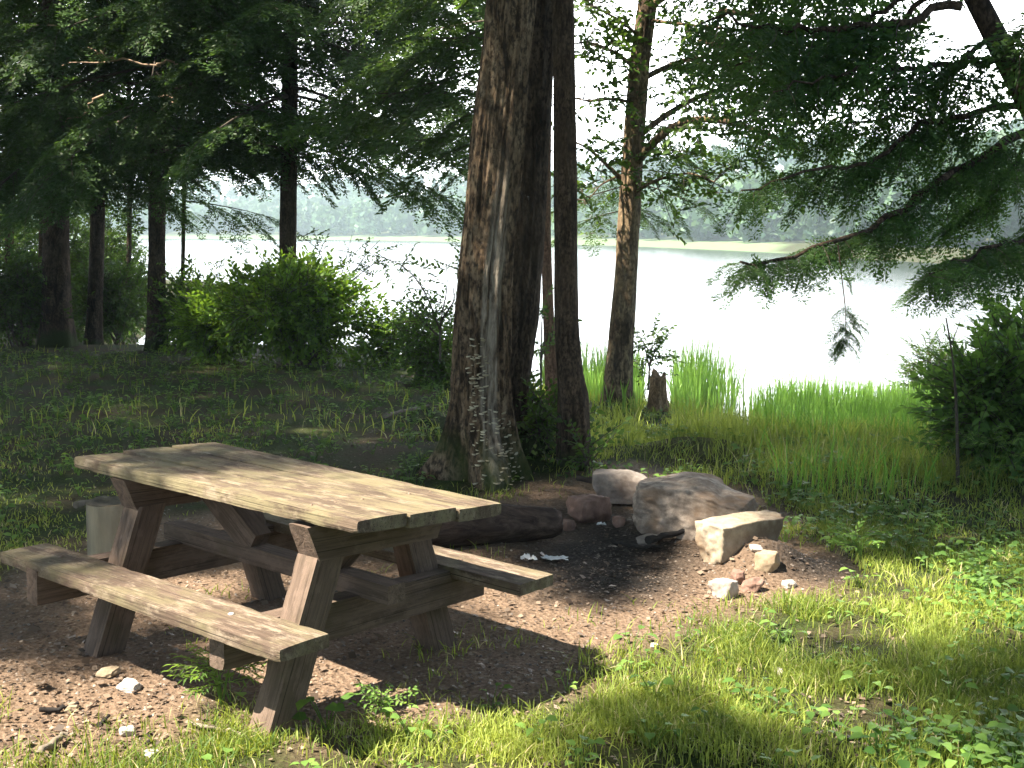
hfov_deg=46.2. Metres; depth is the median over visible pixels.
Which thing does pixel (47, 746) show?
stick
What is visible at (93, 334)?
hemlock
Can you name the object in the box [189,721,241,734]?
stick
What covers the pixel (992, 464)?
weed
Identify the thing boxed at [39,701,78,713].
stick
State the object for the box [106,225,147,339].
undergrowth bush
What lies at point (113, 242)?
undergrowth bush
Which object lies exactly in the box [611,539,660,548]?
stick
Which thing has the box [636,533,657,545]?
rock
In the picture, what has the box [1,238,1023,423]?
lake
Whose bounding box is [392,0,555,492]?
old hemlock
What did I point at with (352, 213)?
woods
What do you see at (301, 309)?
bush
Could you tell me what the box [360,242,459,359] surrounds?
sapling
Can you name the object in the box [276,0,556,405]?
thin tree
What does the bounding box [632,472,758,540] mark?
boulder
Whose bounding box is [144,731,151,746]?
stick
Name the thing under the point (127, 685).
rock
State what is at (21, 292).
undergrowth bush
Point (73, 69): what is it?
hemlock
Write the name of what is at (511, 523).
fallen log
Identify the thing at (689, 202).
young hemlock
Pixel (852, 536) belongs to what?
weed
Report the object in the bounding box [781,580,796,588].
rock
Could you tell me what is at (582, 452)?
bush
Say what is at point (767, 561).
rock
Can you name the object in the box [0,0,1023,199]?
sky
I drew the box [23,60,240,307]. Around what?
young tree
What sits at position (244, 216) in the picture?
young tree
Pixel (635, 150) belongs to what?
cherry tree
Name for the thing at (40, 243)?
young tree
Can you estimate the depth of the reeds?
17.25 m
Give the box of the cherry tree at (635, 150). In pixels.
[453,0,935,409]
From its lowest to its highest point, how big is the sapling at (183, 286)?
1.482 m
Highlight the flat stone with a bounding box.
[592,469,646,503]
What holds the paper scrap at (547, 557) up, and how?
on the ground at (384, 454)
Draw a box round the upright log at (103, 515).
[86,496,123,554]
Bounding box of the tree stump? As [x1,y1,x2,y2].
[645,368,669,411]
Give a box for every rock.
[64,702,78,712]
[95,666,121,677]
[116,678,142,692]
[119,725,134,736]
[144,749,158,757]
[563,519,575,530]
[566,494,611,522]
[612,515,625,527]
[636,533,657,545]
[708,578,738,600]
[731,568,744,583]
[741,577,763,592]
[749,544,762,551]
[754,549,779,572]
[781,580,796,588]
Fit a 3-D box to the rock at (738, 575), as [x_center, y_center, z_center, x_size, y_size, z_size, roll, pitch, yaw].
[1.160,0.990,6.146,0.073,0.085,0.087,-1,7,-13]
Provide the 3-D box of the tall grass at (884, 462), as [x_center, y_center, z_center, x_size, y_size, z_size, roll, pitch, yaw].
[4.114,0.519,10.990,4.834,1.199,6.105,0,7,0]
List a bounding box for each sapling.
[143,257,246,345]
[295,226,404,347]
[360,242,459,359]
[531,285,581,388]
[633,312,687,389]
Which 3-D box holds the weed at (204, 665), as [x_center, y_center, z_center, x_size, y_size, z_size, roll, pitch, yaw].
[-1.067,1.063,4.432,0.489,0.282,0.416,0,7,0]
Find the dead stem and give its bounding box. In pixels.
[945,318,960,487]
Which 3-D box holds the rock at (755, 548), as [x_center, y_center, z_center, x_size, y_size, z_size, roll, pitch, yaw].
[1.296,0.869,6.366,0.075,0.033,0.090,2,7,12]
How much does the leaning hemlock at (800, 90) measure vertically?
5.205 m
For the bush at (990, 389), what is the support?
on the ground at (384, 454)
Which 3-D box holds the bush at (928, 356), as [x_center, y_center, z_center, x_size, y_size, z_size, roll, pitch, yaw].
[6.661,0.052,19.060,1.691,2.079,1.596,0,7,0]
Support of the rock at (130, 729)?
on the ground at (384, 454)
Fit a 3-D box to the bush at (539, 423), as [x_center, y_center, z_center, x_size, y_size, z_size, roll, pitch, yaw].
[0.248,0.301,9.371,0.957,0.856,0.868,0,7,0]
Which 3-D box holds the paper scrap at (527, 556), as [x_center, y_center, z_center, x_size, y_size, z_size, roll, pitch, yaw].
[0.091,0.926,6.454,0.091,0.032,0.054,0,7,0]
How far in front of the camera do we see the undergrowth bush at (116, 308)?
22.69 m
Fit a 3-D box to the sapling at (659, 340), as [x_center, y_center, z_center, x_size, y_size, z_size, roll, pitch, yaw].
[1.624,-0.381,14.185,0.793,0.943,1.036,2,8,17]
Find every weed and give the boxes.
[162,640,266,704]
[348,679,418,719]
[826,516,891,559]
[953,423,1023,499]
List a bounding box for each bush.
[0,213,71,270]
[0,235,94,346]
[25,207,126,332]
[30,222,131,339]
[69,199,147,342]
[71,246,147,344]
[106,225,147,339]
[136,254,214,352]
[154,268,270,364]
[201,244,387,370]
[336,293,431,368]
[373,290,453,388]
[516,372,603,464]
[540,412,632,477]
[882,324,972,400]
[892,288,1023,483]
[944,292,1023,403]
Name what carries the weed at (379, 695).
on the ground at (384, 454)
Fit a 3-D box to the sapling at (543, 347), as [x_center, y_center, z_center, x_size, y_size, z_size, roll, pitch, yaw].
[0.325,-0.419,11.511,0.744,1.071,0.959,0,7,0]
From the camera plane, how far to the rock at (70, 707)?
4.38 m
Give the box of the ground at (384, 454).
[0,170,1023,767]
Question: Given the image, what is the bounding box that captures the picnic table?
[0,442,552,738]
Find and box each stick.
[36,732,67,755]
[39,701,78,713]
[73,496,108,507]
[96,714,110,726]
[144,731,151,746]
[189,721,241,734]
[382,405,428,417]
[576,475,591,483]
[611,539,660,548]
[645,528,684,543]
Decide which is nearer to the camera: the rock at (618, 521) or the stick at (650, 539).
the stick at (650, 539)
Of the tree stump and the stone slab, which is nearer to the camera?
the stone slab
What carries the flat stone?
on the ground at (384, 454)
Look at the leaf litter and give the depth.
4.82 m
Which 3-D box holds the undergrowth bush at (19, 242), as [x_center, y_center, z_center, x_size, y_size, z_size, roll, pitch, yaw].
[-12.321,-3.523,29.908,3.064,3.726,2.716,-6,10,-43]
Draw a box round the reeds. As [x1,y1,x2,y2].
[534,327,966,430]
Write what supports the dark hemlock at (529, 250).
on the ground at (384, 454)
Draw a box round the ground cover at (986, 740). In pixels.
[0,346,1023,767]
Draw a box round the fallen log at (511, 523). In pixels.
[431,503,562,547]
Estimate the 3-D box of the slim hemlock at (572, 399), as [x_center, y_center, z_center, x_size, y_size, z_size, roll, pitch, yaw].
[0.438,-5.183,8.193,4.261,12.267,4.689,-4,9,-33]
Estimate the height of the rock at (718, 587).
0.106 m
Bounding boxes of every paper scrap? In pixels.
[520,553,536,559]
[540,555,567,559]
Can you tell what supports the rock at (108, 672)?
on the ground at (384, 454)
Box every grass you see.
[0,340,1023,767]
[674,377,1023,503]
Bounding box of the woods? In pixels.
[16,115,1023,245]
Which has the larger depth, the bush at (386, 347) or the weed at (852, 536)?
the bush at (386, 347)
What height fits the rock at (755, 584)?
0.080 m
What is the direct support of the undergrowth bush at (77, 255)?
on the ground at (384, 454)
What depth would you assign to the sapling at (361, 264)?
18.29 m
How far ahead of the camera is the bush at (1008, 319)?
9.74 m
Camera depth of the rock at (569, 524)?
7.25 m
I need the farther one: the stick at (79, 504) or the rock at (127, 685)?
the stick at (79, 504)
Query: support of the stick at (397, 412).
on the ground at (384, 454)
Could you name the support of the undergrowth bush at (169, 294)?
on the ground at (384, 454)
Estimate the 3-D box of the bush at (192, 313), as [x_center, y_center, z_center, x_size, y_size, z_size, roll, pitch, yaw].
[-4.365,-0.927,17.597,1.847,1.635,1.465,2,7,15]
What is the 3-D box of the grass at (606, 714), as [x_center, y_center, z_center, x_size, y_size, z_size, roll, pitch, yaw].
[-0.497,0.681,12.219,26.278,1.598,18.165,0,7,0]
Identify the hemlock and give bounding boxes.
[0,0,310,344]
[0,0,315,347]
[0,0,393,351]
[0,0,484,257]
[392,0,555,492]
[511,0,965,434]
[551,122,744,256]
[552,0,592,470]
[647,0,1023,367]
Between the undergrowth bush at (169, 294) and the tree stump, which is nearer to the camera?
the tree stump
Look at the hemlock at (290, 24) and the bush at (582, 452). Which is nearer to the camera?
the bush at (582, 452)
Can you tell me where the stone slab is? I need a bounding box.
[695,510,783,564]
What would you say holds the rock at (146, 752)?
on the ground at (384, 454)
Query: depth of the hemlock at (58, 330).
19.39 m
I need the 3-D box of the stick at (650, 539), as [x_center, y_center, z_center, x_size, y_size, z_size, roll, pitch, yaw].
[0.902,0.869,6.907,0.317,0.072,0.061,-4,8,-30]
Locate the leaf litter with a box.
[0,411,1021,767]
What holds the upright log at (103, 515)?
on the ground at (384, 454)
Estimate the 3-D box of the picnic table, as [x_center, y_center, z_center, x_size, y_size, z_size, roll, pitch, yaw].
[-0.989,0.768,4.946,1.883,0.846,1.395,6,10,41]
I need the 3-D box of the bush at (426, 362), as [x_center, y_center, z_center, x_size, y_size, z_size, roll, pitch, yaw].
[-1.059,-0.442,15.289,1.464,1.513,1.382,0,7,0]
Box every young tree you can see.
[0,13,214,296]
[4,44,119,324]
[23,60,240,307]
[80,0,305,282]
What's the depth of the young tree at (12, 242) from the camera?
25.76 m
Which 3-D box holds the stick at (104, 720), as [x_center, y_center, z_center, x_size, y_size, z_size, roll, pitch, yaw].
[-1.452,1.196,4.264,0.026,0.028,0.086,0,7,0]
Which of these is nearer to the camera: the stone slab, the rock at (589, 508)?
the stone slab
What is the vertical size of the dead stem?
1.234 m
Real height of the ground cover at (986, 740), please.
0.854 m

